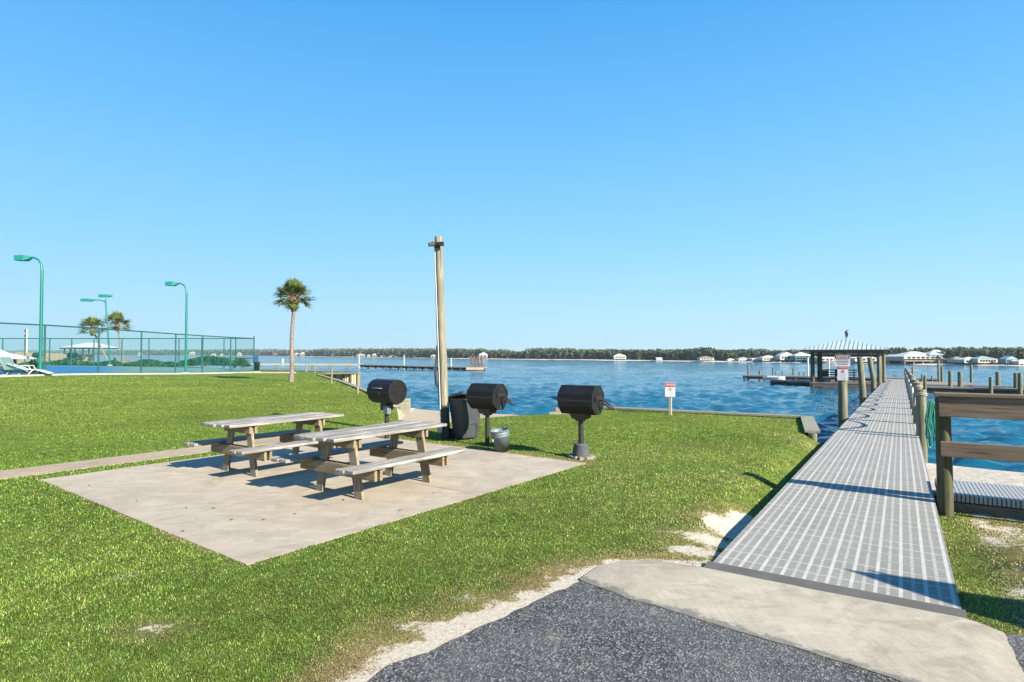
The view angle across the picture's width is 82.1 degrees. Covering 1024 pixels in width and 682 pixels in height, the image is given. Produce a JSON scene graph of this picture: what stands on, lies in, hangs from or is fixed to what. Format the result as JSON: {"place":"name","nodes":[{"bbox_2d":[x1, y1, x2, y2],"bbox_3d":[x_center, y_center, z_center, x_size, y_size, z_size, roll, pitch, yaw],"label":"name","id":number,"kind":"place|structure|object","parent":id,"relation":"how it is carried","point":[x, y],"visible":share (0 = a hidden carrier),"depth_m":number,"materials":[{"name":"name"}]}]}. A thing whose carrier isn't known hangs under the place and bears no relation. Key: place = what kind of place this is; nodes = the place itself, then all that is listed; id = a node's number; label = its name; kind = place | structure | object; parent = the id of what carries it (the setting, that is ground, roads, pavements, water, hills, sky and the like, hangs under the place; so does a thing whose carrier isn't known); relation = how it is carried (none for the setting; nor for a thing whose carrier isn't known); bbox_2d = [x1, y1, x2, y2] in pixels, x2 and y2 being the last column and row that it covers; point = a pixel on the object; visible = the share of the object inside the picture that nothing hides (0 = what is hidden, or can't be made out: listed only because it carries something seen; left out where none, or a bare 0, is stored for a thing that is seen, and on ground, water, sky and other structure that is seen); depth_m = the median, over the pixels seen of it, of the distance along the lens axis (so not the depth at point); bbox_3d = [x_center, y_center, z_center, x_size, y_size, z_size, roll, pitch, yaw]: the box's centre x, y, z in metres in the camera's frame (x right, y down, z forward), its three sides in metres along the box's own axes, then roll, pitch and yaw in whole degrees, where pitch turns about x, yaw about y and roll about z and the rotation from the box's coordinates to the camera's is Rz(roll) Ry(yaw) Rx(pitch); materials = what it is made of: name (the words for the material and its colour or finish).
{"place":"outdoors","nodes":[
{"label":"outdoors","id":0,"kind":"place"},
{"bbox_2d":[0,421,482,479],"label":"sidewalk","id":1,"kind":"structure","parent":0,"point":[37,470],"depth_m":9.36,"materials":[{"name":"concrete"}]},
{"bbox_2d":[237,372,295,372],"bbox_3d":[-21.956,2.834,52.655,5.200,0.120,0.300,0,-1,0],"label":"timber log","id":2,"kind":"object","parent":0,"point":[264,372],"visible":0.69,"depth_m":52.51,"materials":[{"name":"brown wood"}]},
{"bbox_2d":[251,364,298,364],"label":"timber edging","id":3,"kind":"object","parent":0,"point":[276,364],"visible":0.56,"depth_m":76.75,"materials":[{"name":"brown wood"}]},
{"bbox_2d":[40,437,585,564],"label":"patio","id":4,"kind":"structure","parent":0,"point":[275,496],"depth_m":7.16,"materials":[{"name":"concrete"}]},
{"bbox_2d":[183,412,343,476],"bbox_3d":[-3.559,1.524,8.832,1.484,0.741,1.965,-1,-2,36],"label":"picnic table","id":5,"kind":"object","parent":4,"relation":"on","point":[227,447],"visible":0.81,"depth_m":8.52,"materials":[{"name":"grey wood"}]},
{"bbox_2d":[271,421,465,499],"bbox_3d":[-1.771,1.495,7.551,1.484,0.741,1.965,-1,-2,36],"label":"picnic table","id":6,"kind":"object","parent":4,"relation":"on","point":[347,440],"visible":1,"depth_m":7.29,"materials":[{"name":"grey wood"}]},
{"bbox_2d":[367,379,406,438],"bbox_3d":[-2.543,1.379,11.850,0.676,1.219,0.531,-1,-2,37],"label":"barrel grill","id":7,"kind":"object","parent":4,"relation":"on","point":[386,394],"visible":0.95,"depth_m":11.73,"materials":[{"name":"black paint"}]},
{"bbox_2d":[397,408,514,422],"bbox_3d":[-0.498,2.854,24.030,8.038,1.223,18.426,0,-1,-10],"label":"boat ramp","id":8,"kind":"object","parent":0,"point":[425,415],"visible":0.41,"depth_m":19.46,"materials":[{"name":"beige concrete"}]},
{"bbox_2d":[398,401,403,420],"bbox_3d":[-3.562,2.291,18.992,0.180,0.879,0.180,0,-1,0],"label":"post stub","id":9,"kind":"object","parent":8,"relation":"on","point":[401,408],"visible":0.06,"depth_m":18.91,"materials":[{"name":"brown wood"}]},
{"bbox_2d":[404,398,410,415],"bbox_3d":[-3.379,2.291,18.992,0.180,0.879,0.180,0,-1,0],"label":"post stub","id":10,"kind":"object","parent":8,"relation":"on","point":[407,406],"visible":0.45,"depth_m":18.91,"materials":[{"name":"brown wood"}]},
{"bbox_2d":[479,352,487,358],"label":"beach house","id":11,"kind":"structure","parent":0,"point":[484,355],"depth_m":356.02,"materials":[{"name":"white metal"}]},
{"bbox_2d":[0,365,1023,681],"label":"lawn ground","id":12,"kind":"structure","parent":0,"point":[736,523],"depth_m":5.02,"materials":[{"name":"green plant"}]},
{"bbox_2d":[14,255,43,373],"bbox_3d":[-30.480,-1.619,37.206,1.780,7.603,0.500,0,-1,0],"label":"court lamp","id":13,"kind":"object","parent":12,"relation":"on","point":[22,258],"visible":0.81,"depth_m":37.14,"materials":[{"name":"teal metal"}]},
{"bbox_2d":[32,353,42,361],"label":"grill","id":14,"kind":"object","parent":12,"relation":"on","point":[35,355],"visible":0.59,"depth_m":78.72,"materials":[{"name":"metal"}]},
{"bbox_2d":[15,352,60,363],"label":"privacy fence","id":15,"kind":"object","parent":12,"relation":"on","point":[55,356],"visible":0.36,"depth_m":83.96,"materials":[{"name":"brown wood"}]},
{"bbox_2d":[17,359,122,365],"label":"hedge","id":16,"kind":"object","parent":12,"relation":"on","point":[83,363],"visible":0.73,"depth_m":72.27,"materials":[{"name":"green plant"}]},
{"bbox_2d":[67,353,77,359],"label":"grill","id":17,"kind":"object","parent":12,"relation":"on","point":[74,355],"visible":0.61,"depth_m":78.73,"materials":[{"name":"green metal"}]},
{"bbox_2d":[61,354,92,361],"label":"privacy fence","id":18,"kind":"object","parent":12,"relation":"on","point":[78,357],"visible":0.33,"depth_m":82.96,"materials":[{"name":"brown wood"}]},
{"bbox_2d":[59,343,118,354],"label":"picnic pavilion","id":19,"kind":"structure","parent":12,"relation":"on","point":[83,346],"depth_m":94.11,"materials":[{"name":"white metal"}]},
{"bbox_2d":[75,316,107,360],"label":"palm tree","id":20,"kind":"object","parent":12,"relation":"on","point":[90,321],"visible":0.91,"depth_m":77.79,"materials":[{"name":"green plant"}]},
{"bbox_2d":[80,294,112,365],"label":"court lamp","id":21,"kind":"object","parent":12,"relation":"on","point":[99,295],"visible":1,"depth_m":70.45,"materials":[{"name":"teal metal"}]},
{"bbox_2d":[102,310,133,362],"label":"palm tree","id":22,"kind":"object","parent":12,"relation":"on","point":[116,317],"visible":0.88,"depth_m":79.86,"materials":[{"name":"green plant"}]},
{"bbox_2d":[0,365,250,374],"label":"tennis court","id":23,"kind":"object","parent":12,"relation":"on","point":[83,369],"visible":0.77,"depth_m":55.23,"materials":[{"name":"paint"}]},
{"bbox_2d":[0,362,16,374],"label":"pool lounger","id":24,"kind":"object","parent":23,"relation":"on","point":[5,371],"visible":0.62,"depth_m":37.25,"materials":[{"name":"plastic"}]},
{"bbox_2d":[0,357,29,374],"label":"pool lounger","id":25,"kind":"object","parent":23,"relation":"on","point":[4,361],"visible":0.84,"depth_m":36.17,"materials":[{"name":"plastic"}]},
{"bbox_2d":[0,350,36,359],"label":"shade canopy","id":26,"kind":"object","parent":23,"relation":"on","point":[7,354],"visible":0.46,"depth_m":39.45,"materials":[{"name":"white fabric"}]},
{"bbox_2d":[7,363,52,374],"bbox_3d":[-30.016,1.757,36.684,2.188,0.781,0.813,0,-1,-20],"label":"pool lounger","id":27,"kind":"object","parent":23,"relation":"on","point":[24,368],"visible":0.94,"depth_m":36.60,"materials":[{"name":"plastic"}]},
{"bbox_2d":[26,360,37,372],"bbox_3d":[-32.352,1.720,39.766,0.808,0.929,0.782,0,-1,0],"label":"shrub","id":28,"kind":"object","parent":23,"relation":"on","point":[34,362],"visible":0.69,"depth_m":39.58,"materials":[{"name":"green plant"}]},
{"bbox_2d":[229,356,250,368],"bbox_3d":[-27.710,2.227,60.217,2.314,1.489,2.365,0,-1,0],"label":"fan palm bush","id":29,"kind":"object","parent":23,"relation":"on","point":[238,361],"visible":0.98,"depth_m":59.75,"materials":[{"name":"green plant"}]},
{"bbox_2d":[113,357,137,362],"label":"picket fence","id":30,"kind":"object","parent":12,"relation":"on","point":[119,360],"visible":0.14,"depth_m":81.95,"materials":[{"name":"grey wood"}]},
{"bbox_2d":[0,371,260,376],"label":"kerb","id":31,"kind":"structure","parent":12,"relation":"on","point":[114,374],"depth_m":41.09,"materials":[{"name":"grey concrete"}]},
{"bbox_2d":[0,322,258,373],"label":"tennis fence","id":32,"kind":"object","parent":31,"relation":"on","point":[255,358],"visible":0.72,"depth_m":55.45,"materials":[{"name":"teal metal"}]},
{"bbox_2d":[118,359,174,366],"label":"hedge","id":33,"kind":"object","parent":12,"relation":"on","point":[152,362],"visible":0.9,"depth_m":72.24,"materials":[{"name":"green plant"}]},
{"bbox_2d":[165,281,188,372],"bbox_3d":[-27.343,-1.083,48.056,1.830,7.538,0.500,0,-1,0],"label":"court lamp","id":34,"kind":"object","parent":12,"relation":"on","point":[170,283],"visible":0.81,"depth_m":47.98,"materials":[{"name":"teal metal"}]},
{"bbox_2d":[172,355,251,366],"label":"hedge","id":35,"kind":"object","parent":12,"relation":"on","point":[213,360],"visible":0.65,"depth_m":72.31,"materials":[{"name":"green plant"}]},
{"bbox_2d":[254,362,259,370],"bbox_3d":[-26.582,2.619,61.261,0.680,0.940,0.680,0,-1,0],"label":"trash can","id":36,"kind":"object","parent":12,"relation":"on","point":[256,366],"visible":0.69,"depth_m":61.02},
{"bbox_2d":[272,277,317,381],"bbox_3d":[-13.636,-0.667,36.710,2.940,6.819,3.006,0,-1,0],"label":"palm tree","id":37,"kind":"object","parent":12,"relation":"on","point":[291,289],"visible":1,"depth_m":36.53,"materials":[{"name":"green plant"}]},
{"bbox_2d":[357,374,358,393],"bbox_3d":[-6.667,2.009,25.441,0.095,1.136,0.090,1,-1,-22],"label":"stake","id":38,"kind":"object","parent":12,"relation":"on","point":[357,383],"visible":0.59,"depth_m":25.41,"materials":[{"name":"brown wood"}]},
{"bbox_2d":[316,374,400,408],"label":"seawall","id":39,"kind":"object","parent":12,"relation":"on","point":[397,406],"visible":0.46,"depth_m":31.70,"materials":[{"name":"grey concrete"}]},
{"bbox_2d":[428,236,450,439],"bbox_3d":[-1.447,-0.033,11.799,0.303,4.171,0.450,-1,-2,42],"label":"light pole","id":40,"kind":"object","parent":12,"relation":"on","point":[441,350],"visible":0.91,"depth_m":11.79,"materials":[{"name":"brown wood"}]},
{"bbox_2d":[448,391,479,438],"bbox_3d":[-0.955,1.482,11.857,0.540,0.961,0.615,1,-2,-40],"label":"wheeled bin","id":41,"kind":"object","parent":12,"relation":"on","point":[465,417],"visible":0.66,"depth_m":11.67,"materials":[{"name":"grey plastic"}]},
{"bbox_2d":[463,383,513,445],"bbox_3d":[-0.434,1.377,10.871,1.094,1.180,0.472,-1,-2,35],"label":"barrel grill","id":42,"kind":"object","parent":12,"relation":"on","point":[487,400],"visible":0.94,"depth_m":10.75,"materials":[{"name":"black paint"}]},
{"bbox_2d":[490,426,509,451],"bbox_3d":[-0.213,1.713,10.257,0.342,0.441,0.336,0,-1,0],"label":"metal pail","id":43,"kind":"object","parent":12,"relation":"on","point":[500,437],"visible":1,"depth_m":10.16,"materials":[{"name":"metal"}]},
{"bbox_2d":[550,385,614,459],"bbox_3d":[1.165,1.335,9.690,1.114,1.210,0.498,-1,-2,33],"label":"barrel grill","id":44,"kind":"object","parent":12,"relation":"on","point":[580,404],"visible":0.99,"depth_m":9.56,"materials":[{"name":"black paint"}]},
{"bbox_2d":[665,383,674,414],"bbox_3d":[4.433,1.672,16.489,0.275,1.004,0.060,0,-1,14],"label":"lawn sign","id":45,"kind":"object","parent":12,"relation":"on","point":[669,390],"visible":0.98,"depth_m":16.47,"materials":[{"name":"red paint"}]},
{"bbox_2d":[603,406,819,441],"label":"seawall","id":46,"kind":"object","parent":12,"relation":"on","point":[810,427],"visible":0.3,"depth_m":16.01,"materials":[{"name":"beige concrete"}]},
{"bbox_2d":[579,559,1023,681],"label":"apron","id":47,"kind":"object","parent":12,"relation":"on","point":[903,643],"visible":1,"depth_m":3.70,"materials":[{"name":"concrete"}]},
{"bbox_2d":[934,392,1023,517],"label":"rail fence","id":48,"kind":"object","parent":12,"relation":"on","point":[948,405],"visible":0.91,"depth_m":6.65,"materials":[{"name":"brown wood"}]},
{"bbox_2d":[935,478,1023,518],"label":"side walkway","id":49,"kind":"structure","parent":12,"relation":"on","point":[988,494],"depth_m":7.00,"materials":[{"name":"grey wood"}]},
{"bbox_2d":[1007,634,1023,671],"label":"parking lot","id":50,"kind":"structure","parent":12,"relation":"on","point":[1016,643],"depth_m":3.41,"materials":[{"name":"grey asphalt"}]},
{"bbox_2d":[0,0,1023,351],"label":"sky","id":51,"kind":"structure","parent":0,"point":[772,175],"materials":[{"name":"blue"}]},
{"bbox_2d":[94,356,1023,472],"bbox_3d":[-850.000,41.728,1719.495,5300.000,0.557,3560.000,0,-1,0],"label":"water","id":52,"kind":"structure","parent":0,"point":[532,386],"depth_m":56.33,"materials":[{"name":"blue liquid"}]},
{"bbox_2d":[24,329,27,352],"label":"mast","id":53,"kind":"object","parent":52,"relation":"in","point":[26,332],"visible":0.62,"depth_m":129.93,"materials":[{"name":"white paint"}]},
{"bbox_2d":[259,369,359,383],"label":"seawall","id":54,"kind":"object","parent":52,"relation":"in","point":[318,371],"visible":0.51,"depth_m":56.84,"materials":[{"name":"concrete"}]},
{"bbox_2d":[189,364,487,369],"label":"fishing pier","id":55,"kind":"structure","parent":52,"relation":"in","point":[409,367],"depth_m":112.18,"materials":[{"name":"brown wood"}]},
{"bbox_2d":[326,373,361,385],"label":"jetty wall","id":56,"kind":"structure","parent":52,"relation":"in","point":[347,377],"depth_m":51.71,"materials":[{"name":"brown wood"}]},
{"bbox_2d":[762,376,784,379],"bbox_3d":[26.882,3.802,60.376,2.100,0.434,0.992,-1,-1,28],"label":"skiff","id":57,"kind":"object","parent":52,"relation":"on","point":[774,378],"visible":0.85,"depth_m":60.05,"materials":[{"name":"white paint"}]},
{"bbox_2d":[807,357,808,375],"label":"dock piling","id":58,"kind":"object","parent":52,"relation":"in","point":[807,366],"visible":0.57,"depth_m":65.89,"materials":[{"name":"white paint"}]},
{"bbox_2d":[704,379,966,618],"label":"walkway","id":59,"kind":"structure","parent":52,"relation":"on","point":[849,508],"depth_m":5.86,"materials":[{"name":"grey metal"}]},
{"bbox_2d":[743,375,936,385],"bbox_3d":[30.745,4.382,57.043,17.306,1.623,9.977,-1,-2,33],"label":"dock","id":60,"kind":"object","parent":52,"relation":"in","point":[794,380],"visible":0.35,"depth_m":58.72,"materials":[{"name":"grey wood"}]},
{"bbox_2d":[801,330,890,387],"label":"dock pavilion","id":61,"kind":"structure","parent":60,"relation":"on","point":[846,345],"depth_m":48.32,"materials":[{"name":"brown wood"}]},
{"bbox_2d":[822,371,829,381],"bbox_3d":[26.138,2.942,49.018,0.560,0.950,0.560,0,-1,13],"label":"dock chair","id":62,"kind":"object","parent":61,"relation":"on","point":[825,373],"visible":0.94,"depth_m":49.21,"materials":[{"name":"plastic"}]},
{"bbox_2d":[838,380,847,428],"bbox_3d":[9.888,2.309,17.572,0.270,3.780,0.270,0,-1,0],"label":"sign post","id":63,"kind":"object","parent":52,"relation":"in","point":[842,403],"visible":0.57,"depth_m":17.49,"materials":[{"name":"brown wood"}]},
{"bbox_2d":[835,355,849,365],"bbox_3d":[9.820,0.586,17.490,0.400,0.335,0.015,-1,-1,26],"label":"notice sign","id":64,"kind":"object","parent":63,"relation":"attached to","point":[842,360],"visible":1,"depth_m":17.48,"materials":[{"name":"white metal"}]},
{"bbox_2d":[837,366,847,379],"bbox_3d":[9.831,0.955,17.483,0.280,0.430,0.015,-1,-1,26],"label":"prohibition sign","id":65,"kind":"object","parent":63,"relation":"attached to","point":[842,372],"visible":1,"depth_m":17.48,"materials":[{"name":"white metal"}]},
{"bbox_2d":[857,357,865,405],"bbox_3d":[16.210,2.574,27.263,0.393,3.689,0.298,0,-1,0],"label":"dock piling","id":66,"kind":"object","parent":52,"relation":"in","point":[862,383],"visible":0.57,"depth_m":27.18,"materials":[{"name":"brown wood"}]},
{"bbox_2d":[867,357,876,393],"bbox_3d":[23.571,2.862,38.534,0.561,3.624,0.338,0,-1,0],"label":"dock piling","id":67,"kind":"object","parent":52,"relation":"in","point":[872,373],"visible":0.57,"depth_m":38.44,"materials":[{"name":"brown wood"}]},
{"bbox_2d":[913,382,922,423],"bbox_3d":[10.805,2.732,15.637,0.232,3.246,0.232,0,-1,0],"label":"dock piling","id":68,"kind":"object","parent":52,"relation":"in","point":[914,410],"visible":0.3,"depth_m":15.63,"materials":[{"name":"brown wood"}]},
{"bbox_2d":[904,369,926,406],"bbox_3d":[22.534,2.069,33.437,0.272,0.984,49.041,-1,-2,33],"label":"rope","id":69,"kind":"object","parent":68,"relation":"attached to","point":[912,394],"visible":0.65,"depth_m":15.61,"materials":[{"name":"white fabric"}]},
{"bbox_2d":[916,389,927,462],"bbox_3d":[9.096,2.686,13.051,0.215,3.221,0.215,0,-1,0],"label":"dock piling","id":70,"kind":"object","parent":52,"relation":"in","point":[921,407],"visible":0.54,"depth_m":12.99,"materials":[{"name":"brown wood"}]},
{"bbox_2d":[925,401,935,447],"bbox_3d":[8.958,1.791,12.561,0.252,1.024,0.118,-1,-1,28],"label":"hose","id":71,"kind":"object","parent":70,"relation":"hanging from","point":[930,414],"visible":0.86,"depth_m":12.54,"materials":[{"name":"teal rubber"}]},
{"bbox_2d":[923,375,926,394],"bbox_3d":[28.034,3.519,39.931,0.186,2.374,0.186,0,-1,0],"label":"dock piling","id":72,"kind":"object","parent":52,"relation":"in","point":[924,383],"visible":0.48,"depth_m":39.88,"materials":[{"name":"brown wood"}]},
{"bbox_2d":[937,360,939,381],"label":"dock piling","id":73,"kind":"object","parent":52,"relation":"in","point":[938,371],"visible":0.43,"depth_m":48.90,"materials":[{"name":"brown wood"}]},
{"bbox_2d":[940,367,942,381],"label":"dock piling","id":74,"kind":"object","parent":52,"relation":"in","point":[941,373],"visible":0.43,"depth_m":49.39,"materials":[{"name":"brown wood"}]},
{"bbox_2d":[948,371,952,386],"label":"dock piling","id":75,"kind":"object","parent":52,"relation":"in","point":[950,383],"visible":0.57,"depth_m":43.65,"materials":[{"name":"brown wood"}]},
{"bbox_2d":[957,372,962,386],"bbox_3d":[30.315,3.389,39.788,0.289,2.627,0.289,0,-1,0],"label":"dock piling","id":76,"kind":"object","parent":52,"relation":"in","point":[960,379],"visible":0.43,"depth_m":39.70,"materials":[{"name":"brown wood"}]},
{"bbox_2d":[919,381,1023,390],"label":"side dock","id":77,"kind":"object","parent":52,"relation":"on","point":[943,383],"visible":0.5,"depth_m":44.67,"materials":[{"name":"grey wood"}]},
{"bbox_2d":[970,365,972,382],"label":"dock piling","id":78,"kind":"object","parent":52,"relation":"in","point":[971,375],"visible":0.43,"depth_m":49.87,"materials":[{"name":"brown wood"}]},
{"bbox_2d":[927,386,1023,393],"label":"catwalk","id":79,"kind":"object","parent":52,"relation":"on","point":[931,389],"depth_m":38.96,"materials":[{"name":"brown wood"}]},
{"bbox_2d":[989,377,992,393],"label":"dock piling","id":80,"kind":"object","parent":52,"relation":"in","point":[990,385],"visible":0.43,"depth_m":38.17,"materials":[{"name":"brown wood"}]},
{"bbox_2d":[995,372,1000,387],"bbox_3d":[35.878,3.537,43.431,0.303,2.495,0.303,0,-1,0],"label":"dock piling","id":81,"kind":"object","parent":52,"relation":"in","point":[997,379],"visible":0.5,"depth_m":43.34,"materials":[{"name":"brown wood"}]},
{"bbox_2d":[1013,373,1017,390],"bbox_3d":[33.012,3.386,38.543,0.246,2.576,0.246,0,-1,0],"label":"dock piling","id":82,"kind":"object","parent":52,"relation":"in","point":[1014,380],"visible":0.31,"depth_m":38.49,"materials":[{"name":"brown wood"}]},
{"bbox_2d":[1017,373,1022,393],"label":"dock piling","id":83,"kind":"object","parent":52,"relation":"in","point":[1019,383],"visible":0.43,"depth_m":37.31,"materials":[{"name":"brown wood"}]},
{"bbox_2d":[94,355,1023,365],"bbox_3d":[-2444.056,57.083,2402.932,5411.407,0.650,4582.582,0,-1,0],"label":"shore","id":84,"kind":"structure","parent":0,"point":[646,360],"depth_m":247.52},
{"bbox_2d":[3,346,1023,363],"bbox_3d":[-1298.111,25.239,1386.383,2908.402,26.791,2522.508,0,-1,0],"label":"forest","id":85,"kind":"object","parent":84,"relation":"on","point":[689,354],"visible":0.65,"depth_m":305.90,"materials":[{"name":"green plant"}]},
{"bbox_2d":[808,356,834,361],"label":"beach house","id":86,"kind":"structure","parent":84,"relation":"on","point":[825,359],"depth_m":189.69,"materials":[{"name":"white metal"}]},
{"bbox_2d":[850,357,876,362],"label":"beach house","id":87,"kind":"structure","parent":84,"relation":"on","point":[854,359],"depth_m":178.04,"materials":[{"name":"white metal"}]},
{"bbox_2d":[885,354,900,362],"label":"beach house","id":88,"kind":"structure","parent":84,"relation":"on","point":[891,361],"depth_m":172.62,"materials":[{"name":"white metal"}]},
{"bbox_2d":[886,351,943,363],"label":"beach house","id":89,"kind":"structure","parent":84,"relation":"on","point":[912,357],"depth_m":164.52,"materials":[{"name":"white metal"}]},
{"bbox_2d":[924,350,952,363],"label":"beach house","id":90,"kind":"structure","parent":84,"relation":"on","point":[934,353],"depth_m":164.08,"materials":[{"name":"white metal"}]},
{"bbox_2d":[947,356,961,363],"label":"beach house","id":91,"kind":"structure","parent":84,"relation":"on","point":[951,359],"depth_m":157.22,"materials":[{"name":"grey"}]},
{"bbox_2d":[954,357,976,363],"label":"beach house","id":92,"kind":"structure","parent":84,"relation":"on","point":[966,360],"depth_m":153.94,"materials":[{"name":"white metal"}]},
{"bbox_2d":[970,356,998,364],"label":"beach house","id":93,"kind":"structure","parent":84,"relation":"on","point":[984,360],"depth_m":150.92,"materials":[{"name":"white metal"}]},
{"bbox_2d":[613,354,625,359],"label":"beach house","id":94,"kind":"structure","parent":0,"point":[619,356],"depth_m":272.22,"materials":[{"name":"white metal"}]},
{"bbox_2d":[368,581,901,681],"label":"road","id":95,"kind":"structure","parent":0,"point":[581,631],"depth_m":3.34,"materials":[{"name":"stone"}]},
{"bbox_2d":[697,356,713,360],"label":"beach house","id":96,"kind":"structure","parent":0,"point":[705,358],"depth_m":225.13,"materials":[{"name":"grey"}]},
{"bbox_2d":[735,357,748,361],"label":"beach house","id":97,"kind":"structure","parent":0,"point":[743,358],"depth_m":214.00,"materials":[{"name":"white metal"}]},
{"bbox_2d":[748,358,762,361],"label":"beach house","id":98,"kind":"structure","parent":0,"point":[753,359],"depth_m":211.43,"materials":[{"name":"white metal"}]},
{"bbox_2d":[757,355,779,361],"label":"beach house","id":99,"kind":"structure","parent":0,"point":[767,358],"depth_m":205.84,"materials":[{"name":"white metal"}]},
{"bbox_2d":[776,352,793,361],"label":"beach house","id":100,"kind":"structure","parent":0,"point":[782,356],"depth_m":202.41,"materials":[{"name":"white metal"}]},
{"bbox_2d":[789,352,809,361],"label":"beach house","id":101,"kind":"structure","parent":0,"point":[799,357],"depth_m":198.59,"materials":[{"name":"white metal"}]},
{"bbox_2d":[926,463,1023,495],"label":"beach","id":102,"kind":"structure","parent":0,"point":[980,475],"depth_m":8.81,"materials":[{"name":"beige sand"}]},
{"bbox_2d":[999,356,1017,364],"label":"beach house","id":103,"kind":"structure","parent":0,"point":[1005,360],"depth_m":147.15,"materials":[{"name":"blue metal"}]},
{"bbox_2d":[1010,359,1023,364],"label":"beach house","id":104,"kind":"structure","parent":0,"point":[1019,362],"depth_m":145.18,"materials":[{"name":"white metal"}]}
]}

